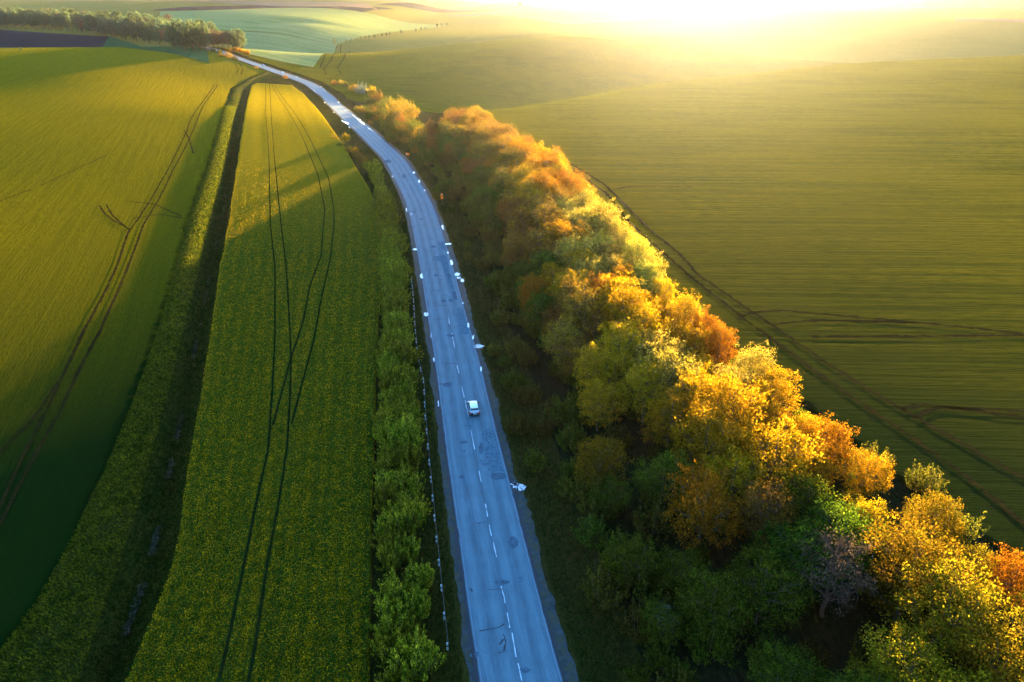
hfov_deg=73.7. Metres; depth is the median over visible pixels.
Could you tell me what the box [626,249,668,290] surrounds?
deciduous tree
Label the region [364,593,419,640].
bush
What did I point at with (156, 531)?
dry stems
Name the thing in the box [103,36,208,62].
green field
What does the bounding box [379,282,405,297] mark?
bush
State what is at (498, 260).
shrub
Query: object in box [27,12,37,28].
woodland tree
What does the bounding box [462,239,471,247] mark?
shrub
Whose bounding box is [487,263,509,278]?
shrub
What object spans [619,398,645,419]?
shrub
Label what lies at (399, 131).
shrub
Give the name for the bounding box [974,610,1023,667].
shrub
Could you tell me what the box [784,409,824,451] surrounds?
deciduous tree
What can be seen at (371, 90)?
shrub
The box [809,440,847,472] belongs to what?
shrub
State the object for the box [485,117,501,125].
deciduous tree
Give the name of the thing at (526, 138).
deciduous tree
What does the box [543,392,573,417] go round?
shrub
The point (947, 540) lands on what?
shrub
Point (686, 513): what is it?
shrub
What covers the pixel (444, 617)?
guard rail
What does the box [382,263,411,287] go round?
bush
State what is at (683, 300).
deciduous tree
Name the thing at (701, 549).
shrub
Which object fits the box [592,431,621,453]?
shrub
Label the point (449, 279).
asphalt repair
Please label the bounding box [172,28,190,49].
woodland tree
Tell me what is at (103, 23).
woodland tree
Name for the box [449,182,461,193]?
shrub
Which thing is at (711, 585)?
deciduous tree
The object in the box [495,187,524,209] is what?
deciduous tree
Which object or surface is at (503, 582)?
asphalt repair
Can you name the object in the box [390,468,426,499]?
bush
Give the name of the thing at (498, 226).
shrub
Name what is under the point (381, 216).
bush
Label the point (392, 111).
shrub
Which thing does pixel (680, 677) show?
shrub
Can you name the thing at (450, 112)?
deciduous tree
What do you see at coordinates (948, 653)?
shrub
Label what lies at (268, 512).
rapeseed flowers
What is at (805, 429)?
deciduous tree
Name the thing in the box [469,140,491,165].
deciduous tree
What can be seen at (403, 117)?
shrub
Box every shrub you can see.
[348,83,358,90]
[353,82,368,93]
[357,105,364,112]
[363,95,374,104]
[366,86,376,96]
[369,110,378,117]
[371,89,387,103]
[376,100,387,109]
[378,108,388,114]
[380,95,394,107]
[382,96,402,113]
[382,124,391,130]
[384,131,398,142]
[385,109,399,119]
[387,93,408,110]
[389,119,399,128]
[393,124,409,139]
[394,110,412,121]
[399,136,409,143]
[400,101,420,117]
[400,131,411,140]
[403,115,424,130]
[408,129,428,151]
[412,144,440,166]
[426,143,439,152]
[430,163,441,174]
[431,192,441,199]
[434,181,443,189]
[435,168,447,177]
[436,152,449,159]
[436,155,448,166]
[438,175,445,183]
[440,180,455,191]
[442,154,457,167]
[443,160,452,170]
[443,177,455,188]
[445,203,452,211]
[447,187,459,199]
[449,161,461,171]
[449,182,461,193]
[451,164,465,178]
[455,177,465,186]
[458,185,474,198]
[459,199,475,214]
[460,173,468,185]
[460,194,466,205]
[461,223,479,236]
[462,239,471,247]
[463,175,476,188]
[463,251,472,259]
[464,208,481,222]
[470,218,486,230]
[472,257,480,265]
[476,258,491,269]
[478,222,498,240]
[479,244,495,255]
[480,229,500,244]
[482,248,499,264]
[483,239,495,248]
[483,271,500,289]
[485,217,503,235]
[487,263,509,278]
[487,340,502,356]
[488,241,503,254]
[489,307,512,326]
[491,236,505,248]
[491,283,506,296]
[492,250,513,266]
[495,353,513,367]
[497,272,510,287]
[499,282,518,301]
[499,364,528,391]
[500,289,518,309]
[502,409,533,436]
[503,333,528,358]
[508,310,525,324]
[508,379,534,403]
[514,377,542,403]
[515,295,530,311]
[515,343,538,367]
[518,376,530,387]
[519,307,540,320]
[519,310,537,326]
[522,317,547,338]
[523,447,553,473]
[531,414,555,436]
[535,326,558,349]
[543,389,584,428]
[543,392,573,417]
[548,359,565,377]
[552,476,569,493]
[554,419,587,452]
[554,471,589,501]
[556,363,580,384]
[559,456,585,480]
[562,418,590,443]
[563,383,592,409]
[564,372,579,387]
[571,512,611,550]
[576,475,627,522]
[578,402,613,429]
[580,561,633,610]
[587,466,619,491]
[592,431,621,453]
[596,524,643,568]
[613,542,673,603]
[613,595,661,645]
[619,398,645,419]
[630,493,673,543]
[635,483,659,505]
[637,639,679,672]
[647,442,667,461]
[651,428,679,447]
[654,573,723,632]
[655,665,691,681]
[658,656,699,681]
[662,444,699,477]
[677,299,704,319]
[678,495,712,528]
[678,608,743,674]
[683,537,710,564]
[684,468,714,501]
[688,586,751,643]
[709,355,721,373]
[736,455,774,495]
[738,540,774,570]
[744,628,787,674]
[772,514,804,550]
[790,637,831,677]
[792,406,807,425]
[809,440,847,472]
[843,462,882,498]
[849,633,877,667]
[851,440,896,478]
[855,574,895,610]
[858,528,897,570]
[891,623,950,681]
[904,458,949,498]
[923,495,990,544]
[925,524,965,557]
[936,664,988,681]
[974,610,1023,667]
[1002,589,1023,623]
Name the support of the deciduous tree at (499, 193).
on the belt floor
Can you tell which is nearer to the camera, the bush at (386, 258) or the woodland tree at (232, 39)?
the bush at (386, 258)
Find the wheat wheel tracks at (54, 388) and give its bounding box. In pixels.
[0,63,242,523]
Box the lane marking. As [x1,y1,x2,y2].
[448,318,521,680]
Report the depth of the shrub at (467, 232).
188.24 m
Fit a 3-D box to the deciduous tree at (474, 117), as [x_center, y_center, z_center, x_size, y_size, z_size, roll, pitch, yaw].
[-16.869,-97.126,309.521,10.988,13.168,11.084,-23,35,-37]
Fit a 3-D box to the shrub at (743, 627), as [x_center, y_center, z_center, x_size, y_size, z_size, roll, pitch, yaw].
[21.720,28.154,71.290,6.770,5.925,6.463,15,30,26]
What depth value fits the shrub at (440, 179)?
241.00 m
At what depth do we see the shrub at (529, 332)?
132.75 m
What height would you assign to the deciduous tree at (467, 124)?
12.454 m
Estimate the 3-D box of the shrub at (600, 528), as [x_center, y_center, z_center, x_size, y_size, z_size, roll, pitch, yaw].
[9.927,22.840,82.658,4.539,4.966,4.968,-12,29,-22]
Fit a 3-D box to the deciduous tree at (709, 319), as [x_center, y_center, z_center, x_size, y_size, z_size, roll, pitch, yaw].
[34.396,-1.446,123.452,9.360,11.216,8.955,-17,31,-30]
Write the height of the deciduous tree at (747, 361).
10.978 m
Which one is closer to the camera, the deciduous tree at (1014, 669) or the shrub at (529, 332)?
the deciduous tree at (1014, 669)
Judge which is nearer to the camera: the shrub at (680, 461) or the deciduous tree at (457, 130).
the shrub at (680, 461)
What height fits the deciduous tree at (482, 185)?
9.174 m
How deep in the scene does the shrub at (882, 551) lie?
79.53 m
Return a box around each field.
[0,29,108,47]
[0,47,264,649]
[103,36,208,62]
[124,1,377,9]
[128,83,381,681]
[155,5,390,11]
[160,8,443,43]
[216,37,1023,565]
[241,32,336,66]
[378,2,531,11]
[447,6,692,23]
[883,1,1023,8]
[955,18,1023,21]
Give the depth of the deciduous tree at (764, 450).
85.73 m
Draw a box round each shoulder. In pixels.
[206,48,477,681]
[210,47,578,681]
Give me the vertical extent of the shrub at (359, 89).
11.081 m
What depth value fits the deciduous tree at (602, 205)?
173.56 m
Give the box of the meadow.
[259,72,287,84]
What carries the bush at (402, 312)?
on the verge at (338, 126)
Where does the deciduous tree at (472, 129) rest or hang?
on the belt floor
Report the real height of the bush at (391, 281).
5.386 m
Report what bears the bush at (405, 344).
on the verge at (338, 126)
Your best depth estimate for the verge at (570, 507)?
90.01 m
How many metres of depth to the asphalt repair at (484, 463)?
97.66 m
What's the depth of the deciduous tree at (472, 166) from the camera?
239.28 m
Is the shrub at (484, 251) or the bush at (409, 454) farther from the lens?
the shrub at (484, 251)
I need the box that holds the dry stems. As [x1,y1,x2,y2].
[121,195,226,636]
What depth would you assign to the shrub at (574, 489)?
90.58 m
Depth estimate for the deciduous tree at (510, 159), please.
229.82 m
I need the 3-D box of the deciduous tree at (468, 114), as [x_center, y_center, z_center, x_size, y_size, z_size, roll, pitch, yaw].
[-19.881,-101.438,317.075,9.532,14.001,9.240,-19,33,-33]
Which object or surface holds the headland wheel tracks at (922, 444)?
on the field at (866, 191)
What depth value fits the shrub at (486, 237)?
181.78 m
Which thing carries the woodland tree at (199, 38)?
on the green field at (196, 53)
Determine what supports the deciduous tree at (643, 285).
on the belt floor
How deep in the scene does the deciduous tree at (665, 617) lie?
68.72 m
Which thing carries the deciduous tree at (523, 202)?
on the belt floor
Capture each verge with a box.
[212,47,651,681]
[225,55,469,681]
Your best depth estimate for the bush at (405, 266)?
160.54 m
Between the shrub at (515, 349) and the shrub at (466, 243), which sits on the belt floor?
the shrub at (515, 349)
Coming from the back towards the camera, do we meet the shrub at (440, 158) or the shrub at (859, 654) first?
the shrub at (440, 158)
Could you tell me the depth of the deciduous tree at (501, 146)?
246.45 m
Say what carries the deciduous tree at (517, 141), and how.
on the belt floor
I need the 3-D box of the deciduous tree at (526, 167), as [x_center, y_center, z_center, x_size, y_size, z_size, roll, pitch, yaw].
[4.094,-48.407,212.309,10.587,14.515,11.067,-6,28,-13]
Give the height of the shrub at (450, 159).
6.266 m
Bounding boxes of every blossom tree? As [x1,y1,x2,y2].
[650,604,679,633]
[830,561,855,600]
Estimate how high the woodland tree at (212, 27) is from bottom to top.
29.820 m
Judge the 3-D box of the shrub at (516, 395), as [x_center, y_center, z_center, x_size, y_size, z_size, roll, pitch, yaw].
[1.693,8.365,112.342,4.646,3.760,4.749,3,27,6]
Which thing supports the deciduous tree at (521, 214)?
on the belt floor
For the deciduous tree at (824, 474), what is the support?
on the belt floor
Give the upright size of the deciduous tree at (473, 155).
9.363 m
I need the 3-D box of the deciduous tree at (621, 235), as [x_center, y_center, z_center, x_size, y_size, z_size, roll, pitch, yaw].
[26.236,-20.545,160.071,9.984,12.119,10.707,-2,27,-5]
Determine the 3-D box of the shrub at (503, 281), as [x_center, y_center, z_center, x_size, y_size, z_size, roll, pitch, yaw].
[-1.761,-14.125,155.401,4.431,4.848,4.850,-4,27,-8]
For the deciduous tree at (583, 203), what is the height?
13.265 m
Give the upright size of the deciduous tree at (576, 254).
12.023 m
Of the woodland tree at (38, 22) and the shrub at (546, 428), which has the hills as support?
the woodland tree at (38, 22)
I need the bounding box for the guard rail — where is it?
[411,278,448,650]
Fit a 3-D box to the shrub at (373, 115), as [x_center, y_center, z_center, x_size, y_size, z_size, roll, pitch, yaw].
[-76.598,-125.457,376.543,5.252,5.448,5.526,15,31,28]
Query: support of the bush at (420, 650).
on the verge at (338, 126)
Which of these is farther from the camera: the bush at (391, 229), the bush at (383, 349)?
the bush at (391, 229)
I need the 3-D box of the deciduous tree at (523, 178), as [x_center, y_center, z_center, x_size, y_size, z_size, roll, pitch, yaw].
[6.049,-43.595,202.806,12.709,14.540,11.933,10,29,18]
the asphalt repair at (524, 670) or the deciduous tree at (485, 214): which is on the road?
the asphalt repair at (524, 670)
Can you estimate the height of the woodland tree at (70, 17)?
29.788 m
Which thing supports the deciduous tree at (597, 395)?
on the belt floor
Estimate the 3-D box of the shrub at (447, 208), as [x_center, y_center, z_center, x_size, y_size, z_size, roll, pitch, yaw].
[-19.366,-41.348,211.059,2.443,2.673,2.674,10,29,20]
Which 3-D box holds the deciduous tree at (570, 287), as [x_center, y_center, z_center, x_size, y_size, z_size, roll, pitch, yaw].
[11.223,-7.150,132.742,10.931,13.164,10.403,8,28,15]
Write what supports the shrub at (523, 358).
on the belt floor
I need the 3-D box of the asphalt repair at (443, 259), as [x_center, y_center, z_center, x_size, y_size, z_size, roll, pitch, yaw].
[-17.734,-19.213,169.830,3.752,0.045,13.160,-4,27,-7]
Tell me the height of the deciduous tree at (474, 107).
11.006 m
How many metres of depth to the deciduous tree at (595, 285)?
131.75 m
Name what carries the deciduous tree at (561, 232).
on the belt floor
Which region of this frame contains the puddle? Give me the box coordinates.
[511,482,525,490]
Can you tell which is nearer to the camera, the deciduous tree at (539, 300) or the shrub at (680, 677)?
the shrub at (680, 677)
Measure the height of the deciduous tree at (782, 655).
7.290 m
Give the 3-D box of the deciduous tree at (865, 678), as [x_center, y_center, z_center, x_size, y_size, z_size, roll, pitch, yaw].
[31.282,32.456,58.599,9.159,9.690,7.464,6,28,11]
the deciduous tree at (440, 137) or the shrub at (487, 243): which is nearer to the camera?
the shrub at (487, 243)
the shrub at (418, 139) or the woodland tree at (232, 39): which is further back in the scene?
the woodland tree at (232, 39)
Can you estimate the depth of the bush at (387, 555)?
79.22 m
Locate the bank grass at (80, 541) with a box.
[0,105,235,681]
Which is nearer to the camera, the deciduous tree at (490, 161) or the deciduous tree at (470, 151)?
the deciduous tree at (490, 161)
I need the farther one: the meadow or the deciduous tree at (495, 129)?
the meadow
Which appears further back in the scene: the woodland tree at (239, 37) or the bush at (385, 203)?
the woodland tree at (239, 37)
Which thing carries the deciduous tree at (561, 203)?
on the belt floor
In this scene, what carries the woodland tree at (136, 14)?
on the hills
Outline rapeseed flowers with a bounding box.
[125,151,381,681]
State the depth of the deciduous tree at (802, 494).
80.21 m
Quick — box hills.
[0,0,1023,62]
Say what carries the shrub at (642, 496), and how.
on the belt floor
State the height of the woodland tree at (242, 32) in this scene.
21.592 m
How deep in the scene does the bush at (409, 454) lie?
96.43 m
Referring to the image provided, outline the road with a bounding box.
[205,47,562,681]
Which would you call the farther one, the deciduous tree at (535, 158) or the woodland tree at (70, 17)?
the woodland tree at (70, 17)
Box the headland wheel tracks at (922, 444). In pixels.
[320,44,1023,524]
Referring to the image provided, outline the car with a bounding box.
[467,400,479,415]
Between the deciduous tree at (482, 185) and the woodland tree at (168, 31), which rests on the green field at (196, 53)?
the woodland tree at (168, 31)
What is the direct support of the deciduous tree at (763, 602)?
on the belt floor
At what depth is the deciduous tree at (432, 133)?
301.91 m
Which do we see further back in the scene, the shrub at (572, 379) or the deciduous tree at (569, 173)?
the deciduous tree at (569, 173)
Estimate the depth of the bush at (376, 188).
225.50 m
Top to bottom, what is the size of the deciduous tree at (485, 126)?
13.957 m
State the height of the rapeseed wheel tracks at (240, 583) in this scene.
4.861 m
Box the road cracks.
[392,159,505,652]
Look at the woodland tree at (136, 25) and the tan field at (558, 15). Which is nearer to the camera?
the woodland tree at (136, 25)
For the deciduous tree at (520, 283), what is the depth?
143.05 m
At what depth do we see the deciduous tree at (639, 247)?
152.06 m
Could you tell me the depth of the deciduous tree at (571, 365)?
114.53 m
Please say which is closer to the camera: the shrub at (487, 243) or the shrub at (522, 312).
the shrub at (522, 312)
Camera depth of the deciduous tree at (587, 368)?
108.34 m
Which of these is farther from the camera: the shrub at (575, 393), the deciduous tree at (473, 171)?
the deciduous tree at (473, 171)
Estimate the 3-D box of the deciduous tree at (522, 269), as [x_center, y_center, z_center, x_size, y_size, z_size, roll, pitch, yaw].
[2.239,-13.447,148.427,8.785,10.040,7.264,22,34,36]
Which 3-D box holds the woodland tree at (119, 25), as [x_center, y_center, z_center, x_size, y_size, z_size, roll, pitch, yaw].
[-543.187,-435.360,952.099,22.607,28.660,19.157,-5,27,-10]
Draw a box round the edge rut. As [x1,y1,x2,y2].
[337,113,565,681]
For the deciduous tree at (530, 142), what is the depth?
254.48 m
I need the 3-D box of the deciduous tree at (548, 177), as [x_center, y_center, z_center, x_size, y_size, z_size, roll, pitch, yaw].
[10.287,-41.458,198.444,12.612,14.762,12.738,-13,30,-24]
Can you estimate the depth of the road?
91.81 m
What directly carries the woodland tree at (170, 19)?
on the green field at (196, 53)
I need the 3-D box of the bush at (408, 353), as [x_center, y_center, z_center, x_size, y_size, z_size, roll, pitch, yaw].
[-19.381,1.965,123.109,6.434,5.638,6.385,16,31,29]
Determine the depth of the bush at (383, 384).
114.30 m
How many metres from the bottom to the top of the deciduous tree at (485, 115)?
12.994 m
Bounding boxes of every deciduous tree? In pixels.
[413,126,426,137]
[425,117,439,135]
[425,136,437,150]
[427,128,437,138]
[434,131,451,146]
[435,116,449,132]
[437,136,455,155]
[438,118,454,134]
[441,121,456,134]
[442,142,454,154]
[443,106,460,118]
[445,108,465,126]
[447,127,462,139]
[448,125,469,141]
[449,142,468,159]
[452,135,469,152]
[456,105,466,114]
[457,118,469,126]
[458,137,475,150]
[458,155,479,176]
[460,153,480,173]
[461,108,477,121]
[461,119,476,136]
[463,138,482,154]
[464,112,482,128]
[467,141,481,153]
[467,184,499,210]
[468,105,481,111]
[468,122,482,142]
[468,165,481,180]
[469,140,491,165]
[469,164,491,187]
[470,125,494,140]
[471,193,494,212]
[473,182,492,191]
[474,152,488,167]
[475,132,493,156]
[476,201,502,222]
[477,120,492,134]
[478,111,492,119]
[478,151,493,169]
[481,136,498,155]
[483,120,496,130]
[483,156,500,169]
[484,122,507,138]
[484,131,510,159]
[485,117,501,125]
[487,167,503,181]
[487,182,513,200]
[488,167,516,191]
[488,169,507,199]
[489,158,508,171]
[490,137,512,160]
[493,187,518,207]
[495,145,522,168]
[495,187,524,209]
[496,133,519,143]
[496,198,518,227]
[497,120,516,138]
[497,193,535,228]
[500,231,532,268]
[501,206,542,252]
[502,148,531,173]
[502,230,524,253]
[503,258,538,291]
[504,138,535,153]
[505,157,529,176]
[505,165,535,198]
[506,138,529,147]
[506,218,537,250]
[507,204,528,234]
[510,175,542,206]
[511,162,533,189]
[512,272,545,306]
[513,171,539,195]
[516,144,542,159]
[517,151,545,167]
[517,222,562,269]
[517,228,546,267]
[517,271,554,312]
[518,186,552,212]
[520,132,535,143]
[520,150,545,170]
[521,168,553,195]
[522,136,537,150]
[522,287,560,334]
[523,196,569,239]
[524,194,559,224]
[526,193,552,217]
[527,173,566,201]
[528,248,565,283]
[530,140,550,156]
[531,154,566,175]
[531,165,561,181]
[534,143,553,156]
[535,210,572,243]
[536,179,569,202]
[536,260,569,295]
[538,144,566,165]
[538,218,593,265]
[539,300,569,336]
[540,311,586,368]
[541,151,569,167]
[543,155,570,168]
[544,268,595,307]
[545,186,581,210]
[548,273,594,326]
[549,159,572,176]
[551,195,580,216]
[551,231,596,270]
[553,168,585,192]
[556,163,577,183]
[556,172,590,195]
[556,245,597,288]
[556,334,590,383]
[558,280,606,337]
[559,203,598,234]
[560,205,609,241]
[567,181,596,198]
[568,253,607,291]
[569,218,606,245]
[570,193,602,209]
[570,341,621,396]
[571,183,599,209]
[571,434,637,501]
[573,194,622,224]
[574,203,621,239]
[576,377,629,430]
[578,306,610,348]
[579,228,617,260]
[582,271,628,322]
[583,238,622,272]
[585,348,639,413]
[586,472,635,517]
[588,250,632,290]
[588,270,646,323]
[589,317,647,377]
[594,215,634,247]
[594,278,655,347]
[598,534,665,591]
[603,226,644,265]
[603,259,643,294]
[611,293,673,367]
[614,355,673,423]
[618,230,660,272]
[620,272,658,314]
[623,327,694,383]
[624,290,674,328]
[625,255,668,289]
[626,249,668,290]
[628,341,704,415]
[630,448,696,509]
[636,387,698,449]
[637,591,684,652]
[640,301,690,339]
[644,275,678,312]
[650,543,711,603]
[654,317,714,365]
[660,288,705,335]
[660,361,729,443]
[660,454,750,549]
[665,392,747,474]
[671,556,752,654]
[679,304,725,351]
[686,347,719,388]
[686,442,776,518]
[690,371,786,458]
[700,320,742,371]
[707,363,761,410]
[713,542,816,641]
[720,412,828,501]
[722,339,777,392]
[733,471,798,552]
[740,397,784,447]
[742,360,804,422]
[743,631,832,681]
[746,516,847,602]
[756,405,816,467]
[763,464,848,551]
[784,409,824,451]
[787,434,842,491]
[789,523,881,618]
[792,494,895,596]
[802,410,860,468]
[829,662,892,681]
[834,447,896,502]
[837,492,895,555]
[837,611,965,681]
[851,508,998,625]
[879,546,1017,670]
[880,527,946,588]
[898,486,968,548]
[926,655,1020,681]
[933,534,1000,587]
[939,572,1023,639]
[947,604,1023,681]
[975,541,1023,613]
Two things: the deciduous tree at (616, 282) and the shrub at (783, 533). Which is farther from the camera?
the deciduous tree at (616, 282)
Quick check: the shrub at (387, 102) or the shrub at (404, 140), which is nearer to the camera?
the shrub at (404, 140)
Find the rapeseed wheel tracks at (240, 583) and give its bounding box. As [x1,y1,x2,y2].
[217,82,334,681]
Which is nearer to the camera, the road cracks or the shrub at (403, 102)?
the road cracks
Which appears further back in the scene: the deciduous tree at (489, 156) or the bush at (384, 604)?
the deciduous tree at (489, 156)
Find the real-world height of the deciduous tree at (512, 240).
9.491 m
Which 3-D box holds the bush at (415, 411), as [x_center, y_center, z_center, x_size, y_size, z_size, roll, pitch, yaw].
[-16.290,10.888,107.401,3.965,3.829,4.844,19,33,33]
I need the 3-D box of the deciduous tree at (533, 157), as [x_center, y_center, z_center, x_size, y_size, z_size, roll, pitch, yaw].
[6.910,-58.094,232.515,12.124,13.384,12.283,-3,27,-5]
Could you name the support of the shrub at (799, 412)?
on the belt floor
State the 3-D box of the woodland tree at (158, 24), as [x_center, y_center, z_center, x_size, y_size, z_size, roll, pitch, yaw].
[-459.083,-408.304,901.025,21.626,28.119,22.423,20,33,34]
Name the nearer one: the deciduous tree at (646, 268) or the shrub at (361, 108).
the deciduous tree at (646, 268)
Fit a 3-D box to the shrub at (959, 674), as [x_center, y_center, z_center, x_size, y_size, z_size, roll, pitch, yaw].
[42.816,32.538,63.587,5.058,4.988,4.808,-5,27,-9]
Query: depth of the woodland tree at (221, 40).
683.79 m
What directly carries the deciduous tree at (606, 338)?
on the belt floor
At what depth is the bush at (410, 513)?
84.25 m
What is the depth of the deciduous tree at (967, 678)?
57.60 m
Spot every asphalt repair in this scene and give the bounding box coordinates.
[432,255,449,272]
[439,241,445,249]
[445,273,454,290]
[452,291,456,299]
[457,308,468,333]
[479,443,482,453]
[479,458,498,466]
[481,428,502,470]
[491,472,505,479]
[495,580,508,584]
[507,536,517,548]
[517,575,523,583]
[519,667,529,672]
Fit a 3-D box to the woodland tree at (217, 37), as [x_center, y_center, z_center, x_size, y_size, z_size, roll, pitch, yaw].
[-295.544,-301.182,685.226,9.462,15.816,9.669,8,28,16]
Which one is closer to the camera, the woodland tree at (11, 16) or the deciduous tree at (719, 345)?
the deciduous tree at (719, 345)
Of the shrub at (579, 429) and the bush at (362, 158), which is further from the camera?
the bush at (362, 158)
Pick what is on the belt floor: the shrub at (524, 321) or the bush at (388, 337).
the shrub at (524, 321)
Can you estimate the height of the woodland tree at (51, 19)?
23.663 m
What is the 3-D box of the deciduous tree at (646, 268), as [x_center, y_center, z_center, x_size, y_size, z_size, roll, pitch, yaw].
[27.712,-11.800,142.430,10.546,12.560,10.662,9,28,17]
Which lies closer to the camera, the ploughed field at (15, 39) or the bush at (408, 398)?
the bush at (408, 398)
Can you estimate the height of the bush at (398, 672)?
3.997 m
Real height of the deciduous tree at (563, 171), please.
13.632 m
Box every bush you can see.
[337,140,344,145]
[340,132,350,142]
[345,145,352,152]
[350,148,361,157]
[356,152,367,162]
[361,160,371,167]
[362,614,419,668]
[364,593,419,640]
[367,158,381,172]
[368,169,384,179]
[368,476,411,512]
[370,173,383,184]
[370,397,408,432]
[370,566,412,609]
[371,190,396,208]
[371,194,396,214]
[371,446,408,476]
[371,467,406,497]
[371,524,410,557]
[372,412,407,445]
[372,506,410,541]
[373,180,387,194]
[374,186,394,203]
[374,439,402,460]
[374,660,410,681]
[375,215,399,232]
[375,227,399,245]
[375,538,410,571]
[376,204,401,223]
[376,235,406,255]
[376,253,404,277]
[376,337,399,362]
[376,346,402,369]
[376,359,399,380]
[377,245,401,263]
[377,329,399,351]
[377,385,400,406]
[377,398,400,417]
[378,298,404,316]
[378,326,398,340]
[378,373,398,391]
[379,271,395,286]
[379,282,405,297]
[379,284,396,301]
[379,309,393,324]
[379,316,395,330]
[380,289,400,309]
[381,254,403,263]
[381,411,423,451]
[382,223,398,237]
[382,259,407,276]
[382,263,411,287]
[382,283,407,301]
[382,489,425,537]
[383,307,413,327]
[384,623,447,681]
[385,230,410,253]
[385,273,407,289]
[385,314,414,336]
[386,254,414,274]
[387,290,410,312]
[387,325,414,343]
[388,359,422,386]
[390,336,423,365]
[390,440,424,470]
[390,458,420,484]
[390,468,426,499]
[391,375,418,398]
[391,392,420,412]
[392,357,410,369]
[392,616,427,640]
[393,306,409,318]
[393,340,415,351]
[393,531,420,563]
[394,409,426,438]
[395,581,431,622]
[398,399,423,420]
[399,491,431,521]
[401,557,435,591]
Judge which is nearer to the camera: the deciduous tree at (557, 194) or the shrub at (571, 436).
the shrub at (571, 436)
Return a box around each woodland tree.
[0,14,10,27]
[6,10,19,27]
[19,16,27,28]
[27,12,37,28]
[36,13,49,29]
[41,11,53,29]
[49,16,58,28]
[53,16,61,27]
[56,10,71,30]
[60,12,71,29]
[71,12,84,31]
[73,16,84,33]
[83,19,93,34]
[85,15,97,34]
[94,21,102,35]
[97,16,111,36]
[103,16,111,35]
[106,22,117,37]
[110,9,122,19]
[112,15,123,24]
[114,19,127,39]
[122,15,137,38]
[125,20,138,40]
[129,10,141,18]
[132,20,149,41]
[135,19,152,41]
[141,12,150,19]
[141,28,152,43]
[151,24,163,44]
[155,20,165,40]
[158,27,167,43]
[159,21,176,46]
[167,16,178,45]
[171,18,184,42]
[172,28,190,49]
[174,19,201,49]
[191,25,207,49]
[192,17,208,30]
[194,26,213,50]
[206,21,221,44]
[206,29,216,46]
[214,32,221,48]
[218,33,226,48]
[221,31,230,48]
[226,32,238,47]
[233,31,244,48]
[234,27,246,44]
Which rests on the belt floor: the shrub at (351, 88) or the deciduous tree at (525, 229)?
the deciduous tree at (525, 229)
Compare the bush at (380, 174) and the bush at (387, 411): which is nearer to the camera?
the bush at (387, 411)
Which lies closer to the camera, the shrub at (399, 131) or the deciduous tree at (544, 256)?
the deciduous tree at (544, 256)
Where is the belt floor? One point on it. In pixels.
(830, 634)
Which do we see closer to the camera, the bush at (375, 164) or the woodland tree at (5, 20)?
the bush at (375, 164)
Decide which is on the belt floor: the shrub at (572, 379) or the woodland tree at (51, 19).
the shrub at (572, 379)
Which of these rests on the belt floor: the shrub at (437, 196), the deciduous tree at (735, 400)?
the deciduous tree at (735, 400)
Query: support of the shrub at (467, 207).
on the belt floor
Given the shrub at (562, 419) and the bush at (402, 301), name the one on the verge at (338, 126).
the bush at (402, 301)
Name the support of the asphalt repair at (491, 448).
on the road
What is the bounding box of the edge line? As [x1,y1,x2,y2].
[351,116,561,681]
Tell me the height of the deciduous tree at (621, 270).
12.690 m
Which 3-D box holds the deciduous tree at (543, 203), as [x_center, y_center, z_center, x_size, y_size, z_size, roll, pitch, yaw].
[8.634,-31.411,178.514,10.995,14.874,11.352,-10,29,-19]
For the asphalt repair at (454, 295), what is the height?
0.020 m
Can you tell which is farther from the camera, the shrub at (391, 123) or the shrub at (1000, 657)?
the shrub at (391, 123)
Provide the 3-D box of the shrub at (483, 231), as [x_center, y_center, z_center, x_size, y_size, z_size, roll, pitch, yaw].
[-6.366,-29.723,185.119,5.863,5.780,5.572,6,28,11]
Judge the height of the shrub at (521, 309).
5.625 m
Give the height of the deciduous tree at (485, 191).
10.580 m
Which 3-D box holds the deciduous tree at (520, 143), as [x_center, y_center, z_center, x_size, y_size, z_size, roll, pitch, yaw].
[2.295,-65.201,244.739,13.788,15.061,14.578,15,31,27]
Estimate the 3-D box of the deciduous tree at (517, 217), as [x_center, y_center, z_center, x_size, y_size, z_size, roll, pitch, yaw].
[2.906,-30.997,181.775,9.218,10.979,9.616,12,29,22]
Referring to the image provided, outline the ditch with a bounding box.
[82,73,275,681]
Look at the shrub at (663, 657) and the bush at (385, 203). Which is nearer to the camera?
the shrub at (663, 657)
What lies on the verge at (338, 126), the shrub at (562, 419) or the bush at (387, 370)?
the bush at (387, 370)
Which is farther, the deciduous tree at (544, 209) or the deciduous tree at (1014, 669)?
the deciduous tree at (544, 209)
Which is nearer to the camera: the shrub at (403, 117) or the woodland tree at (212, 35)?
the shrub at (403, 117)
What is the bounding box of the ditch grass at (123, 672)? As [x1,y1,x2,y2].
[78,135,240,681]
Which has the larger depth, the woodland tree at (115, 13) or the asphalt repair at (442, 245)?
the woodland tree at (115, 13)
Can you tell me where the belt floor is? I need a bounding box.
[222,48,1023,681]
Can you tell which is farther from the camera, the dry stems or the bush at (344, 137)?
the bush at (344, 137)
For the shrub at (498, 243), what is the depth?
177.47 m

